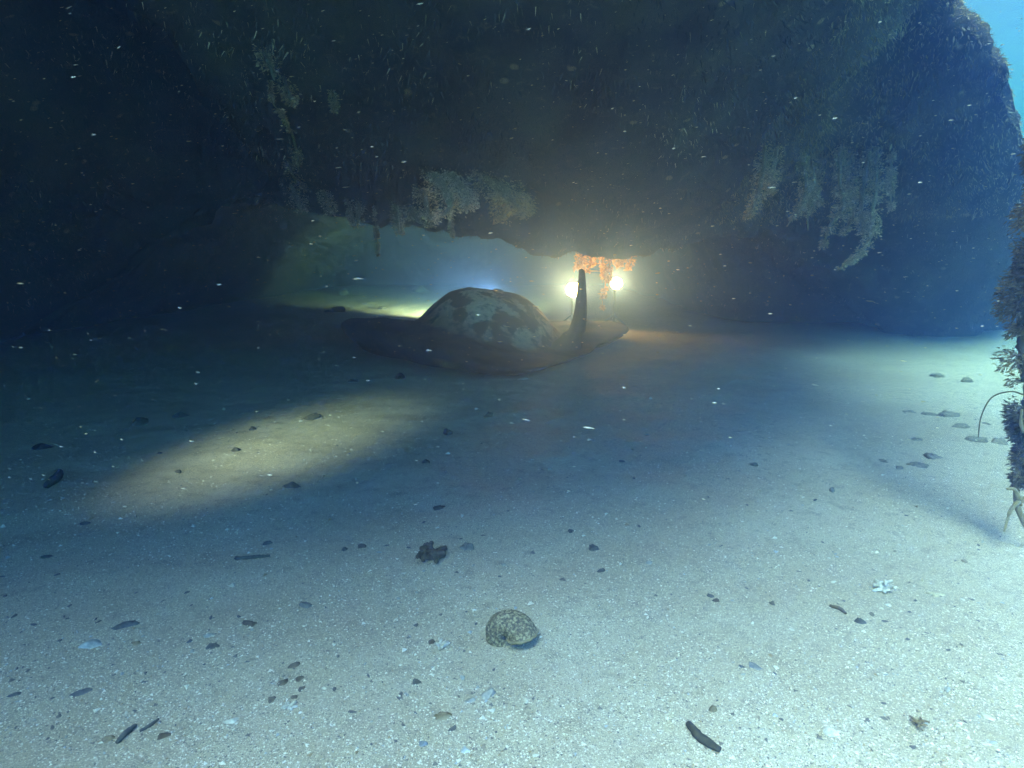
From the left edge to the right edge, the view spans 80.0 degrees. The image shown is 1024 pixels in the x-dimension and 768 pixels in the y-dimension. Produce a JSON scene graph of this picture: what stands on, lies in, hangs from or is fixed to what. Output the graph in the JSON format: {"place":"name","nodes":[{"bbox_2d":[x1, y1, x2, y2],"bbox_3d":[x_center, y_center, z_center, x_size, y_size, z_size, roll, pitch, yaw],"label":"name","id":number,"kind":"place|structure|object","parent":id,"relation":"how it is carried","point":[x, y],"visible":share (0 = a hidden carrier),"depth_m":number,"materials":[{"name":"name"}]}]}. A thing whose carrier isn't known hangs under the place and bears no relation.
{"place":"outdoors","nodes":[
{"label":"outdoors","id":0,"kind":"place"},
{"bbox_2d":[0,285,1023,767],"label":"seabed sand","id":1,"kind":"structure","parent":0,"point":[134,365],"depth_m":1.44,"materials":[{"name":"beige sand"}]},
{"bbox_2d":[6,692,21,696],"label":"shell fragment","id":2,"kind":"object","parent":1,"relation":"on","point":[15,694],"visible":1,"depth_m":0.94,"materials":[{"name":"stone"}]},
{"bbox_2d":[31,443,53,449],"bbox_3d":[-1.638,0.220,2.128,0.088,0.026,0.050,-4,12,-18],"label":"stone","id":3,"kind":"object","parent":1,"relation":"on","point":[39,446],"visible":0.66,"depth_m":2.12,"materials":[{"name":"grey stone"}]},
{"bbox_2d":[40,555,52,558],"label":"pebble","id":4,"kind":"object","parent":1,"relation":"on","point":[45,556],"visible":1,"depth_m":1.34,"materials":[{"name":"stone"}]},
{"bbox_2d":[43,469,62,487],"bbox_3d":[-1.334,0.275,1.784,0.028,0.027,0.136,-5,13,-21],"label":"shell fragment","id":5,"kind":"object","parent":1,"relation":"on","point":[56,477],"visible":1,"depth_m":1.76,"materials":[{"name":"stone"}]},
{"bbox_2d":[69,688,92,696],"bbox_3d":[-0.672,0.479,0.947,0.036,0.004,0.016,-7,14,-31],"label":"shell fragment","id":6,"kind":"object","parent":1,"relation":"on","point":[81,692],"visible":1,"depth_m":0.95,"materials":[{"name":"stone"}]},
{"bbox_2d":[79,521,90,524],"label":"pebble","id":7,"kind":"object","parent":1,"relation":"on","point":[84,523],"visible":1,"depth_m":1.51,"materials":[{"name":"stone"}]},
{"bbox_2d":[78,639,101,648],"bbox_3d":[-0.730,0.451,1.058,0.042,0.013,0.025,-6,13,-27],"label":"clam shell","id":8,"kind":"object","parent":1,"relation":"on","point":[92,643],"visible":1,"depth_m":1.05,"materials":[{"name":"stone"}]},
{"bbox_2d":[101,735,114,742],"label":"stone","id":9,"kind":"object","parent":1,"relation":"on","point":[105,739],"visible":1,"depth_m":0.85,"materials":[{"name":"grey stone"}]},
{"bbox_2d":[111,620,138,629],"bbox_3d":[-0.705,0.437,1.110,0.047,0.009,0.019,-8,14,-34],"label":"stone","id":10,"kind":"object","parent":1,"relation":"on","point":[125,624],"visible":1,"depth_m":1.11,"materials":[{"name":"grey stone"}]},
{"bbox_2d":[115,724,136,743],"bbox_3d":[-0.543,0.491,0.858,0.011,0.009,0.035,0,12,0],"label":"twig","id":11,"kind":"object","parent":1,"relation":"on","point":[124,734],"visible":1,"depth_m":0.85,"materials":[{"name":"wood"}]},
{"bbox_2d":[131,641,140,645],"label":"pebble","id":12,"kind":"object","parent":1,"relation":"on","point":[134,643],"visible":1,"depth_m":1.07,"materials":[{"name":"stone"}]},
{"bbox_2d":[132,417,148,425],"bbox_3d":[-1.494,0.149,2.451,0.071,0.041,0.072,-4,13,-19],"label":"stone","id":13,"kind":"object","parent":1,"relation":"on","point":[137,421],"visible":0.64,"depth_m":2.43,"materials":[{"name":"grey stone"}]},
{"bbox_2d":[139,718,158,731],"bbox_3d":[-0.520,0.490,0.877,0.006,0.006,0.029,5,13,24],"label":"twig","id":14,"kind":"object","parent":1,"relation":"on","point":[152,723],"visible":1,"depth_m":0.87,"materials":[{"name":"wood"}]},
{"bbox_2d":[157,732,171,739],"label":"stone","id":15,"kind":"object","parent":1,"relation":"on","point":[163,735],"visible":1,"depth_m":0.86,"materials":[{"name":"grey stone"}]},
{"bbox_2d":[172,412,188,417],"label":"stone","id":16,"kind":"object","parent":1,"relation":"on","point":[179,415],"visible":0.62,"depth_m":2.54,"materials":[{"name":"grey stone"}]},
{"bbox_2d":[203,633,213,637],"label":"shell fragment","id":17,"kind":"object","parent":1,"relation":"on","point":[207,635],"visible":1,"depth_m":1.08,"materials":[{"name":"stone"}]},
{"bbox_2d":[206,643,219,648],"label":"shell fragment","id":18,"kind":"object","parent":1,"relation":"on","point":[211,645],"visible":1,"depth_m":1.05,"materials":[{"name":"stone"}]},
{"bbox_2d":[223,717,238,723],"bbox_3d":[-0.408,0.489,0.887,0.025,0.006,0.016,-5,13,-21],"label":"shell fragment","id":19,"kind":"object","parent":1,"relation":"on","point":[231,721],"visible":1,"depth_m":0.88,"materials":[{"name":"stone"}]},
{"bbox_2d":[231,447,240,451],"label":"stone","id":20,"kind":"object","parent":1,"relation":"on","point":[234,449],"visible":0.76,"depth_m":2.06,"materials":[{"name":"grey stone"}]},
{"bbox_2d":[242,620,256,626],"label":"pebble","id":21,"kind":"object","parent":1,"relation":"on","point":[249,623],"visible":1,"depth_m":1.11,"materials":[{"name":"stone"}]},
{"bbox_2d":[236,555,269,559],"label":"twig","id":22,"kind":"object","parent":1,"relation":"on","point":[251,557],"visible":1,"depth_m":1.34,"materials":[{"name":"wood"}]},
{"bbox_2d":[263,541,271,545],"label":"pebble","id":23,"kind":"object","parent":1,"relation":"on","point":[267,543],"visible":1,"depth_m":1.42,"materials":[{"name":"stone"}]},
{"bbox_2d":[268,696,275,702],"bbox_3d":[-0.366,0.480,0.930,0.015,0.005,0.013,-11,16,-43],"label":"crumb","id":24,"kind":"object","parent":1,"relation":"on","point":[271,699],"visible":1,"depth_m":0.93,"materials":[{"name":"stone"}]},
{"bbox_2d":[277,678,288,686],"bbox_3d":[-0.363,0.472,0.966,0.022,0.006,0.019,-7,14,-31],"label":"crumb","id":25,"kind":"object","parent":1,"relation":"on","point":[282,682],"visible":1,"depth_m":0.96,"materials":[{"name":"stone"}]},
{"bbox_2d":[281,700,297,709],"bbox_3d":[-0.332,0.480,0.911,0.021,0.010,0.020,7,14,31],"label":"coral fragment","id":26,"kind":"object","parent":1,"relation":"on","point":[288,705],"visible":1,"depth_m":0.91,"materials":[{"name":"stone"}]},
{"bbox_2d":[283,482,299,488],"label":"stone","id":27,"kind":"object","parent":1,"relation":"on","point":[294,485],"visible":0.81,"depth_m":1.75,"materials":[{"name":"grey stone"}]},
{"bbox_2d":[288,662,299,668],"bbox_3d":[-0.359,0.463,1.005,0.020,0.005,0.019,0,12,0],"label":"crumb","id":28,"kind":"object","parent":1,"relation":"on","point":[294,664],"visible":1,"depth_m":1.00,"materials":[{"name":"stone"}]},
{"bbox_2d":[295,676,303,681],"bbox_3d":[-0.339,0.470,0.975,0.014,0.005,0.017,10,15,39],"label":"crumb","id":29,"kind":"object","parent":1,"relation":"on","point":[298,678],"visible":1,"depth_m":0.97,"materials":[{"name":"stone"}]},
{"bbox_2d":[299,602,311,607],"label":"stone","id":30,"kind":"object","parent":1,"relation":"on","point":[305,604],"visible":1,"depth_m":1.17,"materials":[{"name":"grey stone"}]},
{"bbox_2d":[303,412,320,419],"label":"stone","id":31,"kind":"object","parent":1,"relation":"on","point":[312,416],"visible":0.53,"depth_m":2.48,"materials":[{"name":"grey stone"}]},
{"bbox_2d":[331,306,344,311],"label":"boulder","id":32,"kind":"object","parent":1,"relation":"on","point":[339,309],"visible":0.56,"depth_m":7.11,"materials":[{"name":"stone"}]},
{"bbox_2d":[338,289,348,294],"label":"boulder","id":33,"kind":"object","parent":1,"relation":"on","point":[343,292],"visible":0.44,"depth_m":10.36,"materials":[{"name":"stone"}]},
{"bbox_2d":[348,378,357,381],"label":"stone","id":34,"kind":"object","parent":1,"relation":"on","point":[353,380],"visible":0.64,"depth_m":3.23,"materials":[{"name":"grey stone"}]},
{"bbox_2d":[358,544,365,548],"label":"pebble","id":35,"kind":"object","parent":1,"relation":"on","point":[361,545],"visible":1,"depth_m":1.40,"materials":[{"name":"stone"}]},
{"bbox_2d":[395,373,404,378],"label":"stone","id":36,"kind":"object","parent":1,"relation":"on","point":[400,376],"visible":0.66,"depth_m":3.29,"materials":[{"name":"grey stone"}]},
{"bbox_2d":[412,678,421,684],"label":"stone","id":37,"kind":"object","parent":1,"relation":"on","point":[415,681],"visible":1,"depth_m":0.96,"materials":[{"name":"grey stone"}]},
{"bbox_2d":[419,741,427,746],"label":"pebble","id":38,"kind":"object","parent":1,"relation":"on","point":[422,743],"visible":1,"depth_m":0.84,"materials":[{"name":"stone"}]},
{"bbox_2d":[415,541,446,563],"bbox_3d":[-0.174,0.370,1.333,0.064,0.033,0.063,3,12,12],"label":"coral lump","id":39,"kind":"object","parent":1,"relation":"on","point":[427,551],"visible":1,"depth_m":1.32,"materials":[{"name":"stone"}]},
{"bbox_2d":[433,505,444,510],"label":"stone","id":40,"kind":"object","parent":1,"relation":"on","point":[438,507],"visible":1,"depth_m":1.59,"materials":[{"name":"grey stone"}]},
{"bbox_2d":[434,637,449,649],"bbox_3d":[-0.121,0.444,1.043,0.024,0.012,0.028,9,15,36],"label":"coral fragment","id":41,"kind":"object","parent":1,"relation":"on","point":[440,644],"visible":1,"depth_m":1.04,"materials":[{"name":"stone"}]},
{"bbox_2d":[434,711,451,719],"bbox_3d":[-0.101,0.484,0.890,0.028,0.005,0.021,0,12,0],"label":"stone","id":42,"kind":"object","parent":1,"relation":"on","point":[442,715],"visible":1,"depth_m":0.89,"materials":[{"name":"beige stone"}]},
{"bbox_2d":[443,428,451,434],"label":"stone","id":43,"kind":"object","parent":1,"relation":"on","point":[447,431],"visible":0.78,"depth_m":2.29,"materials":[{"name":"grey stone"}]},
{"bbox_2d":[461,746,470,752],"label":"pebble","id":44,"kind":"object","parent":1,"relation":"on","point":[464,749],"visible":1,"depth_m":0.83,"materials":[{"name":"stone"}]},
{"bbox_2d":[459,542,473,549],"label":"stone","id":45,"kind":"object","parent":1,"relation":"on","point":[467,546],"visible":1,"depth_m":1.38,"materials":[{"name":"grey stone"}]},
{"bbox_2d":[464,697,475,702],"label":"stone","id":46,"kind":"object","parent":1,"relation":"on","point":[471,699],"visible":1,"depth_m":0.92,"materials":[{"name":"white stone"}]},
{"bbox_2d":[341,269,628,374],"bbox_3d":[-0.235,-0.564,4.474,1.844,0.567,2.245,6,13,27],"label":"stingray","id":47,"kind":"object","parent":1,"relation":"on","point":[461,339],"visible":1,"depth_m":3.87},
{"bbox_2d":[484,412,492,416],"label":"stone","id":48,"kind":"object","parent":1,"relation":"on","point":[488,414],"visible":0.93,"depth_m":2.52,"materials":[{"name":"grey stone"}]},
{"bbox_2d":[481,687,495,699],"bbox_3d":[-0.038,0.472,0.933,0.027,0.014,0.019,-10,15,-40],"label":"coral fragment","id":49,"kind":"object","parent":1,"relation":"on","point":[488,693],"visible":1,"depth_m":0.93,"materials":[{"name":"stone"}]},
{"bbox_2d":[0,0,1023,341],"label":"encrusted overhang","id":50,"kind":"object","parent":1,"relation":"on","point":[484,90],"visible":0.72,"depth_m":3.56,"materials":[{"name":"stone"}]},
{"bbox_2d":[252,45,339,192],"bbox_3d":[-1.064,-1.278,3.143,0.341,0.453,1.567,-3,12,-16],"label":"hanging weed","id":51,"kind":"object","parent":50,"relation":"hanging from","point":[288,96],"visible":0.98,"depth_m":2.58,"materials":[{"name":"green plant"}]},
{"bbox_2d":[280,182,455,256],"bbox_3d":[-1.067,-1.187,4.340,1.364,0.558,0.348,3,12,13],"label":"hanging weed","id":52,"kind":"object","parent":50,"relation":"hanging from","point":[359,213],"visible":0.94,"depth_m":4.30,"materials":[{"name":"green plant"}]},
{"bbox_2d":[410,167,479,224],"bbox_3d":[-0.443,-1.115,3.622,0.317,0.326,0.699,-6,13,-28],"label":"soft growth clump","id":53,"kind":"object","parent":50,"relation":"on","point":[442,184],"visible":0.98,"depth_m":3.44,"materials":[{"name":"plant"}]},
{"bbox_2d":[467,169,538,226],"bbox_3d":[-0.054,-1.094,3.590,0.393,0.322,0.646,2,12,8],"label":"soft growth clump","id":54,"kind":"object","parent":50,"relation":"on","point":[504,197],"visible":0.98,"depth_m":3.40,"materials":[{"name":"plant"}]},
{"bbox_2d":[573,254,636,310],"bbox_3d":[0.760,-0.872,4.997,0.565,0.541,0.245,0,12,0],"label":"hanging weed","id":55,"kind":"object","parent":50,"relation":"hanging from","point":[592,263],"visible":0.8,"depth_m":4.96,"materials":[{"name":"plant"}]},
{"bbox_2d":[741,140,898,269],"bbox_3d":[1.835,-1.084,3.679,1.182,0.794,0.402,-6,13,-25],"label":"hanging weed","id":56,"kind":"object","parent":50,"relation":"hanging from","point":[812,196],"visible":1,"depth_m":3.73,"materials":[{"name":"plant"}]},
{"bbox_2d":[978,138,1023,531],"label":"overgrown line","id":57,"kind":"object","parent":50,"relation":"hanging from","point":[1013,415],"visible":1,"depth_m":1.34,"materials":[{"name":"green plant"}]},
{"bbox_2d":[485,609,538,646],"bbox_3d":[0.000,0.429,1.047,0.093,0.076,0.064,0,12,0],"label":"turban shell","id":58,"kind":"object","parent":1,"relation":"on","point":[507,627],"visible":0.98,"depth_m":1.03},
{"bbox_2d":[563,281,577,320],"bbox_3d":[0.586,-0.767,5.851,0.252,0.435,0.234,0,12,0],"label":"dive lamp","id":59,"kind":"object","parent":1,"relation":"on","point":[571,289],"visible":0.76,"depth_m":5.76,"materials":[{"name":"white"}]},
{"bbox_2d":[588,544,598,550],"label":"stone","id":60,"kind":"object","parent":1,"relation":"on","point":[592,547],"visible":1,"depth_m":1.38,"materials":[{"name":"grey stone"}]},
{"bbox_2d":[605,277,625,324],"bbox_3d":[0.976,-0.776,5.758,0.252,0.473,0.234,0,12,0],"label":"dive lamp","id":61,"kind":"object","parent":1,"relation":"on","point":[616,282],"visible":0.81,"depth_m":5.69,"materials":[{"name":"white"}]},
{"bbox_2d":[686,721,721,751],"bbox_3d":[0.262,0.487,0.842,0.016,0.014,0.058,-7,14,-31],"label":"seed pod","id":62,"kind":"object","parent":1,"relation":"on","point":[698,735],"visible":1,"depth_m":0.84,"materials":[{"name":"plant"}]},
{"bbox_2d":[709,705,716,711],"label":"pebble","id":63,"kind":"object","parent":1,"relation":"on","point":[712,708],"visible":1,"depth_m":0.90,"materials":[{"name":"stone"}]},
{"bbox_2d":[749,662,761,669],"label":"pebble","id":64,"kind":"object","parent":1,"relation":"on","point":[754,665],"visible":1,"depth_m":0.99,"materials":[{"name":"stone"}]},
{"bbox_2d":[822,726,838,736],"bbox_3d":[0.445,0.485,0.852,0.027,0.008,0.019,0,12,0],"label":"stone","id":65,"kind":"object","parent":1,"relation":"on","point":[829,731],"visible":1,"depth_m":0.85,"materials":[{"name":"white stone"}]},
{"bbox_2d":[829,604,846,613],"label":"twig","id":66,"kind":"object","parent":1,"relation":"on","point":[841,609],"visible":1,"depth_m":1.14,"materials":[{"name":"wood"}]},
{"bbox_2d":[854,618,865,623],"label":"pebble","id":67,"kind":"object","parent":1,"relation":"on","point":[859,620],"visible":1,"depth_m":1.10,"materials":[{"name":"stone"}]},
{"bbox_2d":[872,579,897,593],"bbox_3d":[0.742,0.404,1.214,0.042,0.023,0.037,7,14,29],"label":"coral fragment","id":68,"kind":"object","parent":1,"relation":"on","point":[883,587],"visible":1,"depth_m":1.21,"materials":[{"name":"stone"}]},
{"bbox_2d":[911,437,922,440],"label":"stone","id":69,"kind":"object","parent":1,"relation":"on","point":[916,439],"visible":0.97,"depth_m":2.16,"materials":[{"name":"grey stone"}]},
{"bbox_2d":[906,462,929,467],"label":"stone","id":70,"kind":"object","parent":1,"relation":"on","point":[920,465],"visible":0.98,"depth_m":1.94,"materials":[{"name":"grey stone"}]},
{"bbox_2d":[909,715,929,730],"bbox_3d":[0.579,0.481,0.868,0.025,0.010,0.026,-5,13,-23],"label":"weed scrap","id":71,"kind":"object","parent":1,"relation":"on","point":[918,723],"visible":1,"depth_m":0.86,"materials":[{"name":"plant"}]},
{"bbox_2d":[921,412,937,415],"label":"stone","id":72,"kind":"object","parent":1,"relation":"on","point":[929,413],"visible":0.52,"depth_m":2.54,"materials":[{"name":"grey stone"}]},
{"bbox_2d":[923,452,942,459],"bbox_3d":[1.383,0.240,2.004,0.065,0.018,0.051,11,16,42],"label":"stone","id":73,"kind":"object","parent":1,"relation":"on","point":[932,456],"visible":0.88,"depth_m":2.00,"materials":[{"name":"grey stone"}]},
{"bbox_2d":[926,591,945,596],"bbox_3d":[0.843,0.416,1.204,0.044,0.006,0.019,4,13,20],"label":"shell fragment","id":74,"kind":"object","parent":1,"relation":"on","point":[937,594],"visible":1,"depth_m":1.20,"materials":[{"name":"stone"}]},
{"bbox_2d":[929,373,943,377],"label":"stone","id":75,"kind":"object","parent":1,"relation":"on","point":[936,375],"visible":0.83,"depth_m":3.31,"materials":[{"name":"grey stone"}]},
{"bbox_2d":[937,410,959,416],"bbox_3d":[1.804,0.125,2.510,0.102,0.028,0.068,0,12,0],"label":"stone","id":76,"kind":"object","parent":1,"relation":"on","point":[944,413],"visible":0.67,"depth_m":2.50,"materials":[{"name":"grey stone"}]},
{"bbox_2d":[952,423,969,427],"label":"stone","id":77,"kind":"object","parent":1,"relation":"on","point":[960,425],"visible":0.79,"depth_m":2.32,"materials":[{"name":"grey stone"}]},
{"bbox_2d":[960,377,972,382],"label":"stone","id":78,"kind":"object","parent":1,"relation":"on","point":[967,379],"visible":0.81,"depth_m":3.18,"materials":[{"name":"grey stone"}]},
{"bbox_2d":[964,436,987,442],"bbox_3d":[1.634,0.193,2.151,0.087,0.025,0.056,3,12,14],"label":"stone","id":79,"kind":"object","parent":1,"relation":"on","point":[975,439],"visible":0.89,"depth_m":2.13,"materials":[{"name":"grey stone"}]},
{"bbox_2d":[980,712,995,720],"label":"stone","id":80,"kind":"object","parent":1,"relation":"on","point":[986,716],"visible":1,"depth_m":0.89,"materials":[{"name":"white stone"}]},
{"bbox_2d":[991,437,1007,444],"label":"stone","id":81,"kind":"object","parent":1,"relation":"on","point":[1001,440],"visible":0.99,"depth_m":2.12,"materials":[{"name":"grey stone"}]},
{"bbox_2d":[0,0,1023,519],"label":"drifting flakes","id":82,"kind":"object","parent":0,"point":[490,232],"visible":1,"depth_m":1.24,"materials":[{"name":"white"}]},
{"bbox_2d":[962,0,1023,137],"label":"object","id":83,"kind":"structure","parent":0,"point":[1001,15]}
]}

